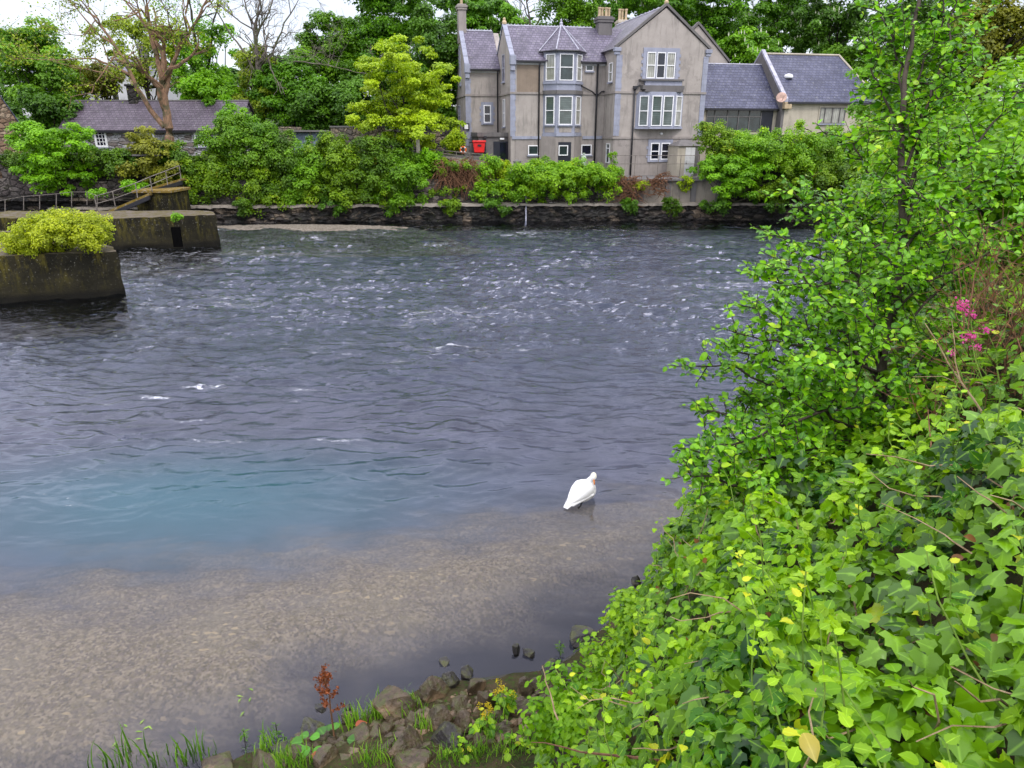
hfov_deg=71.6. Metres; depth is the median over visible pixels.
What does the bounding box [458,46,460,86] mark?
window
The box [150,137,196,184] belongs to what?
shrub
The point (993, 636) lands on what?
old leaves
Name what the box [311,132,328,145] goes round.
door
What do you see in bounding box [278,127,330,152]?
outhouse
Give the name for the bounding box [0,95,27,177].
stone building
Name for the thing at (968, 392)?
dead stalk
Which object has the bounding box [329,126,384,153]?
garden wall
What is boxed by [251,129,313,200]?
shrub
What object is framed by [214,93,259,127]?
shrub
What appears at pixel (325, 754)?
rock
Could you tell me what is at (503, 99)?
window
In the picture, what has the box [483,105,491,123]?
window
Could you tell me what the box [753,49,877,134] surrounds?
bungalow
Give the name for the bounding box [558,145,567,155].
window
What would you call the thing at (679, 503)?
shrub
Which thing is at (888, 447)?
shrub
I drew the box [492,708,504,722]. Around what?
rock
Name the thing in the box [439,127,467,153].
shrub
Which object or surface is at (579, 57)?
window
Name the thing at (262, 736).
water weed
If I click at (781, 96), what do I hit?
satellite dish
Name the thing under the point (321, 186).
shrub
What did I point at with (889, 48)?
broadleaf tree
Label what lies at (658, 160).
railing
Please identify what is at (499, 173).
shrub
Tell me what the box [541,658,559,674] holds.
rock
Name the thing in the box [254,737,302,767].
grass tuft
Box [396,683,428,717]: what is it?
grass tuft
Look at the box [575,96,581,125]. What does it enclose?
window
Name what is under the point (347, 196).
shrub
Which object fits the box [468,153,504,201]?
shrub
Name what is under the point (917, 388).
dead bramble
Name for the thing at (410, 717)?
rock
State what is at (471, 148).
wheelie bin
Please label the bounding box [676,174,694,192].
shrub
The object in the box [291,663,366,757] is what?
dock plant
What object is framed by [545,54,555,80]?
window
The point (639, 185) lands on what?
shrub
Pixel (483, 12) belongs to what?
broadleaf tree
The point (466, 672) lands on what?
rock
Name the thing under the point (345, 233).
river water
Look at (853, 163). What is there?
shrub
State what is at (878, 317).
alder tree
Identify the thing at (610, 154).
shrub
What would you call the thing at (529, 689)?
rock
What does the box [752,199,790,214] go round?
wall tuft
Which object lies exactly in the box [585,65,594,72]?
window
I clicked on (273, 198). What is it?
shrub
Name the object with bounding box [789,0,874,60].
broadleaf tree
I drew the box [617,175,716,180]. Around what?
concrete deck
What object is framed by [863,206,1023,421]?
dead bramble
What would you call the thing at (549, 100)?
window
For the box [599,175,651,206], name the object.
dead creeper
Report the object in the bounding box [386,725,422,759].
rock
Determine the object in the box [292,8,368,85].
broadleaf tree
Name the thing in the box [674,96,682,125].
window
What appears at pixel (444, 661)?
rock
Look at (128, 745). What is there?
reed tuft
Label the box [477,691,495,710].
rock
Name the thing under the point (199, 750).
reed tuft
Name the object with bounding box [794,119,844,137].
shrub
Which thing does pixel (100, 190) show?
shrub
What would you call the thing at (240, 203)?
wall tuft
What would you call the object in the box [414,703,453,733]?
grass tuft
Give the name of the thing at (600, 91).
stone house
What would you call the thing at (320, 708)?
rock
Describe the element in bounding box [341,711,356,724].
rock
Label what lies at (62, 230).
bush
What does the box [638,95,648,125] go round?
window
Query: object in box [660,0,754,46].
broadleaf tree
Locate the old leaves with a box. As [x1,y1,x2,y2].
[620,276,1014,732]
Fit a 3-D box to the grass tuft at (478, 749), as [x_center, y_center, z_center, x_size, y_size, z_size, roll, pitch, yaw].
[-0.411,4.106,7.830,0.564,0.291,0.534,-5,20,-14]
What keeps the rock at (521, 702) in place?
on the bank at (511, 682)
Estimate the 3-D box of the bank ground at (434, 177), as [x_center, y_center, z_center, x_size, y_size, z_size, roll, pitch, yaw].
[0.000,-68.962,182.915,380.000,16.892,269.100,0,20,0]
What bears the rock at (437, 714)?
on the bank at (511, 682)
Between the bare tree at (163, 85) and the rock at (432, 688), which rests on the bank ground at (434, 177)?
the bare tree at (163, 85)
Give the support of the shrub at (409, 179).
on the river wall at (225, 210)
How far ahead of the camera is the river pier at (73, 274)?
31.20 m
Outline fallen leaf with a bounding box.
[799,733,819,762]
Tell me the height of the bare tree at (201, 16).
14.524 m
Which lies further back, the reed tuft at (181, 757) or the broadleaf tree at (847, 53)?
the broadleaf tree at (847, 53)
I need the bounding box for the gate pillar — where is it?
[416,139,419,153]
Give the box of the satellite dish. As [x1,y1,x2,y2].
[776,92,786,101]
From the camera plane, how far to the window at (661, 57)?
60.11 m
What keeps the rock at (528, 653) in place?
in the river water
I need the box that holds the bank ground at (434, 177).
[29,102,978,179]
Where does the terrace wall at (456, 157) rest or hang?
on the bank ground at (434, 177)
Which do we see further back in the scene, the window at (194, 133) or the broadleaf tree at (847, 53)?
the broadleaf tree at (847, 53)
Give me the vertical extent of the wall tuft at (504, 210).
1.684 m
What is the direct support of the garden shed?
on the concrete deck
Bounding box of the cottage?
[59,80,255,155]
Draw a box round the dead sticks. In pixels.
[509,234,1023,767]
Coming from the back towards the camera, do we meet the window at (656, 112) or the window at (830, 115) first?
the window at (830, 115)
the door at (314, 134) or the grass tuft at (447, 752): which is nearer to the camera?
the grass tuft at (447, 752)
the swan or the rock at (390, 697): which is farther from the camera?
the swan
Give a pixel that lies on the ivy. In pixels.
(256, 98)
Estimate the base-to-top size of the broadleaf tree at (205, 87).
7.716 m
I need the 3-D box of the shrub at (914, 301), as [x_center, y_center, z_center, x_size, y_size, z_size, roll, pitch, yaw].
[6.024,-0.893,10.058,2.450,2.165,4.198,12,23,31]
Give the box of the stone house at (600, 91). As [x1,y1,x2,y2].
[455,0,729,175]
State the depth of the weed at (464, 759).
7.93 m
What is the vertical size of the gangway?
2.409 m
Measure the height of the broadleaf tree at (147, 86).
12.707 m
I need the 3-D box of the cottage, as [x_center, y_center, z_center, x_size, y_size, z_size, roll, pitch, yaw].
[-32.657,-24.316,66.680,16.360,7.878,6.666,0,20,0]
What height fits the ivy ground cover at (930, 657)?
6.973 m
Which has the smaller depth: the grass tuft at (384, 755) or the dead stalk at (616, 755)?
the dead stalk at (616, 755)
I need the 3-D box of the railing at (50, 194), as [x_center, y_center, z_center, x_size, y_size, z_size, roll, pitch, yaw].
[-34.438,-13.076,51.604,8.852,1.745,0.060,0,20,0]
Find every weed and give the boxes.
[239,728,249,747]
[257,730,268,746]
[271,722,281,738]
[432,734,476,763]
[468,701,504,739]
[489,678,517,718]
[499,725,545,761]
[555,641,565,654]
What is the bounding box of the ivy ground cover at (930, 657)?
[534,203,1023,767]
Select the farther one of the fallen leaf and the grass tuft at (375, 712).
the grass tuft at (375, 712)
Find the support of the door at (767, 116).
in the link building at (739, 96)
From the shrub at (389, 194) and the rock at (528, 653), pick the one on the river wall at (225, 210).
the shrub at (389, 194)
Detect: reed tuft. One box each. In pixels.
[87,736,124,767]
[110,722,151,767]
[124,728,175,767]
[170,733,204,767]
[176,725,216,766]
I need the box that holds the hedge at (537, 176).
[498,155,624,204]
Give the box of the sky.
[0,0,1023,105]
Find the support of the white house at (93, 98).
on the bank ground at (434, 177)
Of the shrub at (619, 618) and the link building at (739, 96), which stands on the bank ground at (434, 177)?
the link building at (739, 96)
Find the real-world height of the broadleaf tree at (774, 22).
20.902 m
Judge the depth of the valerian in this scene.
4.89 m
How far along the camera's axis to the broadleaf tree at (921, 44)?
39.40 m
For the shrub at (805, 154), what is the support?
on the bank ground at (434, 177)
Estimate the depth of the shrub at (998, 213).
8.03 m
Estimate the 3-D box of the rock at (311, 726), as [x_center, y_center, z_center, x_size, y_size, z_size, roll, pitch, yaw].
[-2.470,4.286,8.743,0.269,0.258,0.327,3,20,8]
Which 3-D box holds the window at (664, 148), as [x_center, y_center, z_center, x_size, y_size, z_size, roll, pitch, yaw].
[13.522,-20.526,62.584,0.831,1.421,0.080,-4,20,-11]
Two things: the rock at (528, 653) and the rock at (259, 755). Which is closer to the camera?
the rock at (259, 755)
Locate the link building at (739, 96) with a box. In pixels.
[700,63,779,162]
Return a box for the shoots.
[523,244,1023,767]
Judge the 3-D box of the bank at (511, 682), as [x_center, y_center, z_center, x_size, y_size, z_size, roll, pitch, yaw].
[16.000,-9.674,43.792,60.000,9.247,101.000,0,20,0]
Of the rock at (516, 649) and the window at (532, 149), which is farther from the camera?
the window at (532, 149)
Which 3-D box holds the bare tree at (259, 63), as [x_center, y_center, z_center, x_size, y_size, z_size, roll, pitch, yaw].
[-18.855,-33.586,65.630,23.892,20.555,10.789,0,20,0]
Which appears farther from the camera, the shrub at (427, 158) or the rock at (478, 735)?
the shrub at (427, 158)
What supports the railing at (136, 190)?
on the gangway
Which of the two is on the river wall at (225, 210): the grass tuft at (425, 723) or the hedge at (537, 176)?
the hedge at (537, 176)
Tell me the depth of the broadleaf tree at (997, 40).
35.16 m
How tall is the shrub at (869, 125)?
4.928 m
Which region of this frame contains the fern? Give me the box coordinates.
[170,211,183,222]
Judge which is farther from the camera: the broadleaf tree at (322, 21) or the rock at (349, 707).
the broadleaf tree at (322, 21)
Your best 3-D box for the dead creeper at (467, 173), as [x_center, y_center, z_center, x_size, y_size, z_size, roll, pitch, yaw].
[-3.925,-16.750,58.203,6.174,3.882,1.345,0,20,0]
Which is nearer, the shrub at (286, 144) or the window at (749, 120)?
the shrub at (286, 144)
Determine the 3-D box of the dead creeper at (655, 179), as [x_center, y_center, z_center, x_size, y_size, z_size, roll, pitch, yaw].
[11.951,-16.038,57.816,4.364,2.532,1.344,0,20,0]
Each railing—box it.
[0,192,97,210]
[94,165,181,210]
[612,155,699,178]
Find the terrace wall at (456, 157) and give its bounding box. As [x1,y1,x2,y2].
[429,149,494,177]
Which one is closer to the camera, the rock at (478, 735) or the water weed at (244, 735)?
the rock at (478, 735)
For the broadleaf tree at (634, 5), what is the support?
on the bank ground at (434, 177)
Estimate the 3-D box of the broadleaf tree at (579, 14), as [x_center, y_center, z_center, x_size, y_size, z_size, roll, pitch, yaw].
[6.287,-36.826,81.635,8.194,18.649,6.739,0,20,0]
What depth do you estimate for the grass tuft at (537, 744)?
8.00 m
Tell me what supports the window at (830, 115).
in the bungalow
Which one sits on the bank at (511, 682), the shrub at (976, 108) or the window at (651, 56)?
the shrub at (976, 108)
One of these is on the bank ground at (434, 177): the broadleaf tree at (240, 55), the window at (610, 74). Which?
the broadleaf tree at (240, 55)
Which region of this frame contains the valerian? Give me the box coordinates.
[947,296,1012,419]
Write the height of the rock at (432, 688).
0.516 m
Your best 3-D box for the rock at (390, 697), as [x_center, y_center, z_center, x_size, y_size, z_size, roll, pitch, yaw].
[-1.496,4.122,9.025,0.587,0.542,0.525,14,24,35]
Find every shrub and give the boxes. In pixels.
[4,120,104,196]
[85,179,150,198]
[114,126,181,185]
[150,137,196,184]
[177,150,243,204]
[193,110,291,178]
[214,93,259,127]
[230,154,288,218]
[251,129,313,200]
[260,182,310,210]
[276,135,336,208]
[300,130,356,207]
[319,137,383,209]
[349,133,411,200]
[367,167,413,208]
[368,141,429,217]
[413,133,437,151]
[415,147,443,178]
[427,157,471,197]
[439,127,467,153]
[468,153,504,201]
[490,159,510,178]
[516,659,611,766]
[573,580,666,694]
[607,151,624,177]
[630,180,649,190]
[643,472,738,588]
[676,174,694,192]
[685,142,778,207]
[691,119,742,177]
[719,126,795,168]
[737,408,928,523]
[751,145,852,209]
[769,125,849,185]
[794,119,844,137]
[827,116,954,301]
[832,132,877,203]
[839,112,963,186]
[847,44,1023,283]
[857,240,985,337]
[895,56,1023,296]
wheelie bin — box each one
[469,141,473,152]
[472,140,485,152]
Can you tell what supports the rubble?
on the bank at (511, 682)
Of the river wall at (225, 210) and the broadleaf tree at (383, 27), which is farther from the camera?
the broadleaf tree at (383, 27)
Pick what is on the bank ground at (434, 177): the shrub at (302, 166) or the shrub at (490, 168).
the shrub at (302, 166)
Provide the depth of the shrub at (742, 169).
56.37 m
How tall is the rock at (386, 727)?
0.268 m
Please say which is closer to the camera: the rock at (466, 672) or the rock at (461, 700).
the rock at (461, 700)
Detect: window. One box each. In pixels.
[94,133,109,148]
[194,133,205,147]
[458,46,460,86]
[458,105,460,125]
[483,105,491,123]
[501,54,504,83]
[502,99,504,127]
[527,145,537,155]
[544,96,554,125]
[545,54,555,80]
[557,96,572,125]
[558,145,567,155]
[559,53,573,80]
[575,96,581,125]
[576,54,582,80]
[580,145,592,155]
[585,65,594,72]
[605,143,609,162]
[607,62,612,83]
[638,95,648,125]
[646,52,655,77]
[650,143,659,159]
[651,95,662,125]
[656,52,665,77]
[660,143,669,159]
[662,96,673,125]
[666,52,675,78]
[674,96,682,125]
[706,110,761,130]
[818,107,845,124]
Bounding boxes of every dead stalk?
[531,742,661,762]
[542,666,558,720]
[924,320,981,412]
[927,410,931,494]
[985,476,1015,496]
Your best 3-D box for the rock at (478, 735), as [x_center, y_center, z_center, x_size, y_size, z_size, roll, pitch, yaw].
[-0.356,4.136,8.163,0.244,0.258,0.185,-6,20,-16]
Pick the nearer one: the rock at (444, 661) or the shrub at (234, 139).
the rock at (444, 661)
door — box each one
[293,132,309,152]
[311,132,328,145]
[684,147,695,175]
[760,111,773,132]
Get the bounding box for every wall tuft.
[232,197,253,217]
[317,196,350,217]
[437,197,461,216]
[477,197,512,216]
[619,197,638,215]
[661,196,682,216]
[698,197,730,216]
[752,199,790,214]
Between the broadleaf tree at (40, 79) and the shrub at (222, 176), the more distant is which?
the broadleaf tree at (40, 79)
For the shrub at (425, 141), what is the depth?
61.98 m
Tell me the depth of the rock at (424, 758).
7.78 m
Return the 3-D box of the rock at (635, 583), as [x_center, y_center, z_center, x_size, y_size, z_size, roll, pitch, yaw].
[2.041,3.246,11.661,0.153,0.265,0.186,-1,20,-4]
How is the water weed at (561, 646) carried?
in the river water
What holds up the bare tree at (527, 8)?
on the bank ground at (434, 177)
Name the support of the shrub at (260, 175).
on the bank ground at (434, 177)
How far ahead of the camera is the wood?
92.72 m
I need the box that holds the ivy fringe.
[0,147,139,179]
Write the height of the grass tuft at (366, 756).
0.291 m
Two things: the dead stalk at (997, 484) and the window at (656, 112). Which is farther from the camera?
the window at (656, 112)
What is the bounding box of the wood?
[0,0,1023,130]
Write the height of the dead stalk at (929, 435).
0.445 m
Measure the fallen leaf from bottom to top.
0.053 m
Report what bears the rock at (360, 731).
on the bank at (511, 682)
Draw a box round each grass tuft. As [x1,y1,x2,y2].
[241,723,286,760]
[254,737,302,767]
[275,735,313,767]
[338,695,372,731]
[346,729,388,767]
[356,687,389,720]
[376,732,418,767]
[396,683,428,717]
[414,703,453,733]
[427,728,466,767]
[454,726,497,766]
[469,706,504,738]
[486,732,531,765]
[510,728,544,757]
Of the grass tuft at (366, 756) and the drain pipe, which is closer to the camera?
the grass tuft at (366, 756)
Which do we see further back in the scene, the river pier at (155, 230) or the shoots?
the river pier at (155, 230)
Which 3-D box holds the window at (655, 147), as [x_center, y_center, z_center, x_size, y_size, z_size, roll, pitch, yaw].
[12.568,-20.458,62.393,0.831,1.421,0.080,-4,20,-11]
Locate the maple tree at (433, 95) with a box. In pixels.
[345,33,466,156]
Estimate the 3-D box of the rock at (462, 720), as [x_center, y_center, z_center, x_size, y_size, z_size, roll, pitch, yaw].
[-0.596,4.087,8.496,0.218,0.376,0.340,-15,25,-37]
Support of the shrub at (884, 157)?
on the bank at (511, 682)
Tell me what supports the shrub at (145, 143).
on the river wall at (13, 186)
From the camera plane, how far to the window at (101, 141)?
64.30 m
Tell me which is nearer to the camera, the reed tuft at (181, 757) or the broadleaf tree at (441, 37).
the reed tuft at (181, 757)
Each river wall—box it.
[0,153,163,210]
[48,139,865,230]
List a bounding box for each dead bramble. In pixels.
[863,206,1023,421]
[908,365,1006,446]
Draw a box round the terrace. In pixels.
[406,156,485,159]
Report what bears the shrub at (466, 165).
on the river wall at (225, 210)
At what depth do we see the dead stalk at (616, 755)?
4.00 m
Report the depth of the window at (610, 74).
60.82 m
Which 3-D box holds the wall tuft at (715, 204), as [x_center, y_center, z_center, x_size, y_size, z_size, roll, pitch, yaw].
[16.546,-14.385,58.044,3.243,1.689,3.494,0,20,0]
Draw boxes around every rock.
[201,751,233,767]
[252,748,280,767]
[266,740,290,756]
[286,742,313,761]
[299,717,324,736]
[313,743,338,767]
[315,703,326,713]
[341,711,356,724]
[345,704,351,710]
[347,722,369,739]
[370,723,381,739]
[372,685,416,719]
[380,722,394,734]
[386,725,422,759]
[393,748,435,767]
[404,710,418,725]
[419,675,450,702]
[426,704,453,730]
[430,721,462,753]
[439,656,449,667]
[441,671,459,687]
[450,695,471,709]
[453,709,471,733]
[461,665,472,680]
[467,678,485,694]
[472,732,484,747]
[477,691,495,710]
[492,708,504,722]
[495,721,510,732]
[509,696,535,716]
[512,643,519,656]
[517,676,534,695]
[523,648,534,658]
[531,677,540,688]
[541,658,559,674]
[565,665,577,681]
[569,625,595,649]
[631,575,640,587]
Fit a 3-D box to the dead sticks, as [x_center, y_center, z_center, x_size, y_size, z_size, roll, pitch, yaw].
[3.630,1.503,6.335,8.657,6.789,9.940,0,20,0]
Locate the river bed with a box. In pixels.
[0,229,871,767]
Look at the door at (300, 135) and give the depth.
61.38 m
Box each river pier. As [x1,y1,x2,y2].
[0,210,222,268]
[0,243,130,329]
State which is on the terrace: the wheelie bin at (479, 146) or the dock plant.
the wheelie bin at (479, 146)
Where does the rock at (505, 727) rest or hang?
on the bank at (511, 682)
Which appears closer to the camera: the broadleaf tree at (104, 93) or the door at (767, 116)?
the door at (767, 116)
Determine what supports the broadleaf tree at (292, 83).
on the bank ground at (434, 177)
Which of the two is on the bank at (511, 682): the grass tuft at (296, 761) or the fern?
the grass tuft at (296, 761)
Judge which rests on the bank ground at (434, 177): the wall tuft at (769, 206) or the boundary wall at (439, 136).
the boundary wall at (439, 136)
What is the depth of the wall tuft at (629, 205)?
57.95 m
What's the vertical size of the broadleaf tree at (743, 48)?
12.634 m
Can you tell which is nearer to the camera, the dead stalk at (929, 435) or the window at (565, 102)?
the dead stalk at (929, 435)
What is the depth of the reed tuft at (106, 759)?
8.32 m
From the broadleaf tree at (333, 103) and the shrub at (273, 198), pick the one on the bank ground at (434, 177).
the broadleaf tree at (333, 103)
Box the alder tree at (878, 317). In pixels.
[660,0,1023,517]
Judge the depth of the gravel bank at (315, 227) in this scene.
53.03 m
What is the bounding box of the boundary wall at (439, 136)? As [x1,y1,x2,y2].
[385,130,460,153]
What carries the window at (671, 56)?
in the stone house at (600, 91)
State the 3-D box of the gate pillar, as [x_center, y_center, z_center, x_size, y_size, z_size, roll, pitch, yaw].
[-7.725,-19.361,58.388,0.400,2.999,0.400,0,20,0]
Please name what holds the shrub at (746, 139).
on the bank ground at (434, 177)
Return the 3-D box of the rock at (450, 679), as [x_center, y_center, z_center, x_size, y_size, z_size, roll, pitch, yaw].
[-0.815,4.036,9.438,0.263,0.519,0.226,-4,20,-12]
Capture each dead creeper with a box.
[428,155,499,198]
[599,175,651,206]
[633,171,684,200]
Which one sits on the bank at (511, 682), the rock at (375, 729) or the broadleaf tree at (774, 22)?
the rock at (375, 729)
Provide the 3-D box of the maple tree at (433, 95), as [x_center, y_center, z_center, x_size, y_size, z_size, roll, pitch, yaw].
[-9.159,-23.094,58.529,9.063,10.287,9.539,13,23,32]
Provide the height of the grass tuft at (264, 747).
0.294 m
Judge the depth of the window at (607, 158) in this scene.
62.94 m
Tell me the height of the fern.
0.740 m
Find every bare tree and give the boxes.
[0,0,242,141]
[139,0,235,70]
[210,0,430,122]
[490,0,568,28]
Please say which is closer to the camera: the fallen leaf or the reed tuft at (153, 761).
the fallen leaf
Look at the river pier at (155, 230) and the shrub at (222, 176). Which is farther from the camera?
the shrub at (222, 176)
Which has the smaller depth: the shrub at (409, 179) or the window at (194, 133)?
the shrub at (409, 179)
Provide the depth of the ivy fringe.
54.14 m
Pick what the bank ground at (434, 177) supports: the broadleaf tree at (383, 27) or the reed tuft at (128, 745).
the broadleaf tree at (383, 27)
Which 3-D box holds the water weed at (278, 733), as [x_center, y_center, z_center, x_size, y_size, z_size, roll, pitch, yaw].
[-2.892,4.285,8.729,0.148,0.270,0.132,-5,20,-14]
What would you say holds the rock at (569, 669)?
on the bank at (511, 682)
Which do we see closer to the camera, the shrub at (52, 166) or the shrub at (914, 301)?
the shrub at (914, 301)
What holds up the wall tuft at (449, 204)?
attached to the river wall at (225, 210)
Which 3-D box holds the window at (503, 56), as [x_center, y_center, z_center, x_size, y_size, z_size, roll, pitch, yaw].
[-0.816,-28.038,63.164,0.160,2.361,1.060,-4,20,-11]
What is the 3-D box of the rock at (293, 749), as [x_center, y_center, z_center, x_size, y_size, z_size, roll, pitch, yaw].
[-2.470,4.344,8.334,0.335,0.320,0.242,-12,23,-31]
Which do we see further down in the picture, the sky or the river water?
the river water
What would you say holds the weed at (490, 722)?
on the bank at (511, 682)
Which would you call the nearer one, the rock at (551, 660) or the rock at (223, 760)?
the rock at (223, 760)
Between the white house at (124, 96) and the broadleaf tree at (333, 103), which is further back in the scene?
the white house at (124, 96)
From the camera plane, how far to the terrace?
61.58 m
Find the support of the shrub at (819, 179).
on the river wall at (225, 210)
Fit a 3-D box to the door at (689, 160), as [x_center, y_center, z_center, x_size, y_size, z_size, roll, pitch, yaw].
[15.326,-19.184,61.210,0.882,2.318,0.099,-4,20,-11]
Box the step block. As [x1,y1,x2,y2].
[131,187,190,210]
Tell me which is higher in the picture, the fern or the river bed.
the fern
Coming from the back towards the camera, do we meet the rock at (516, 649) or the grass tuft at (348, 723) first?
the rock at (516, 649)
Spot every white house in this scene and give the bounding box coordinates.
[19,71,105,117]
[109,44,181,99]
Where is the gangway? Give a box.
[109,178,187,210]
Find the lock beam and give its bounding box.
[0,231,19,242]
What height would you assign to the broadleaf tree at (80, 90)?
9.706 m
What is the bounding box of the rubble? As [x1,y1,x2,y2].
[274,685,565,767]
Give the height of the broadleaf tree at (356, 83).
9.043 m
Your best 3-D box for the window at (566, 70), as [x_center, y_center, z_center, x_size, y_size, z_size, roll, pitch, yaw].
[4.642,-26.934,60.334,1.217,2.096,0.080,-4,20,-11]
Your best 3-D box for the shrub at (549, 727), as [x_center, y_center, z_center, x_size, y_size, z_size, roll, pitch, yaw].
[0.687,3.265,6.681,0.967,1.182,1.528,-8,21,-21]
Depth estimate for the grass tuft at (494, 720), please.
8.28 m
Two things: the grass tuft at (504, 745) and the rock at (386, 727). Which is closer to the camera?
the grass tuft at (504, 745)
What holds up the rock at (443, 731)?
on the bank at (511, 682)
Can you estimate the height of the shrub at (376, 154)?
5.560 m
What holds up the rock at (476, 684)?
on the bank at (511, 682)
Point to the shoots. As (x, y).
(771, 656)
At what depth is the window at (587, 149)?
64.02 m
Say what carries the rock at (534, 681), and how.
on the bank at (511, 682)
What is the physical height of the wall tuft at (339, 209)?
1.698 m
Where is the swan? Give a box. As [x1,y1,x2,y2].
[563,472,596,508]
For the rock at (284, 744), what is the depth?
8.32 m
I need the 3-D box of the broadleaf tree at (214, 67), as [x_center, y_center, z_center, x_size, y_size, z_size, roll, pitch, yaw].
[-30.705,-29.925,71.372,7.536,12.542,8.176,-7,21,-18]
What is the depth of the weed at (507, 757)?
8.01 m
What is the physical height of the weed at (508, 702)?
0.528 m
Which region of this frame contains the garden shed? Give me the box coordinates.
[666,140,699,175]
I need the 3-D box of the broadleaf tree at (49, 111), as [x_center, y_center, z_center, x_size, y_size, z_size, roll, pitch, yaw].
[-42.794,-24.160,64.962,5.530,5.985,6.552,16,25,37]
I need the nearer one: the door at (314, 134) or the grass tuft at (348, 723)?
the grass tuft at (348, 723)
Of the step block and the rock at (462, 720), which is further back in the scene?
the step block
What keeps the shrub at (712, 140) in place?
on the bank ground at (434, 177)
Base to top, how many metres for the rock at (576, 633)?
0.214 m
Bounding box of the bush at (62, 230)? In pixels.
[0,206,115,258]
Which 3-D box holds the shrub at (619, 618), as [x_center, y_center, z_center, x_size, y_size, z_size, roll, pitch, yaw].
[1.273,2.474,7.282,1.285,1.236,1.514,0,20,0]
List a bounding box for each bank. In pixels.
[217,224,482,256]
[233,234,1023,767]
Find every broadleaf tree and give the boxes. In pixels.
[0,14,87,112]
[7,85,83,146]
[46,50,97,99]
[74,59,129,99]
[77,12,187,99]
[166,16,240,90]
[170,68,241,106]
[230,42,283,119]
[246,56,328,127]
[284,81,362,129]
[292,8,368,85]
[332,53,422,129]
[342,0,446,129]
[400,0,458,129]
[446,0,525,36]
[532,0,600,27]
[591,0,688,27]
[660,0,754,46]
[714,0,827,52]
[716,25,782,63]
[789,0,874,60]
[814,39,874,82]
[844,18,1018,140]
[862,0,952,131]
[949,0,1023,112]
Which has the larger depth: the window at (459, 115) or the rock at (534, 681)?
the window at (459, 115)
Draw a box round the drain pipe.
[525,195,526,224]
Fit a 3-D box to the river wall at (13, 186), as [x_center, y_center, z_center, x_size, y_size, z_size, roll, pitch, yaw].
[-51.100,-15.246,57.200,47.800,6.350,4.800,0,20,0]
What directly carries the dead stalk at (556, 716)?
on the bank at (511, 682)
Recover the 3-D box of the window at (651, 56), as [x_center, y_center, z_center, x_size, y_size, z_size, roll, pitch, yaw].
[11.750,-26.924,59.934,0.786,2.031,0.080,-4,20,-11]
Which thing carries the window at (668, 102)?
in the stone house at (600, 91)

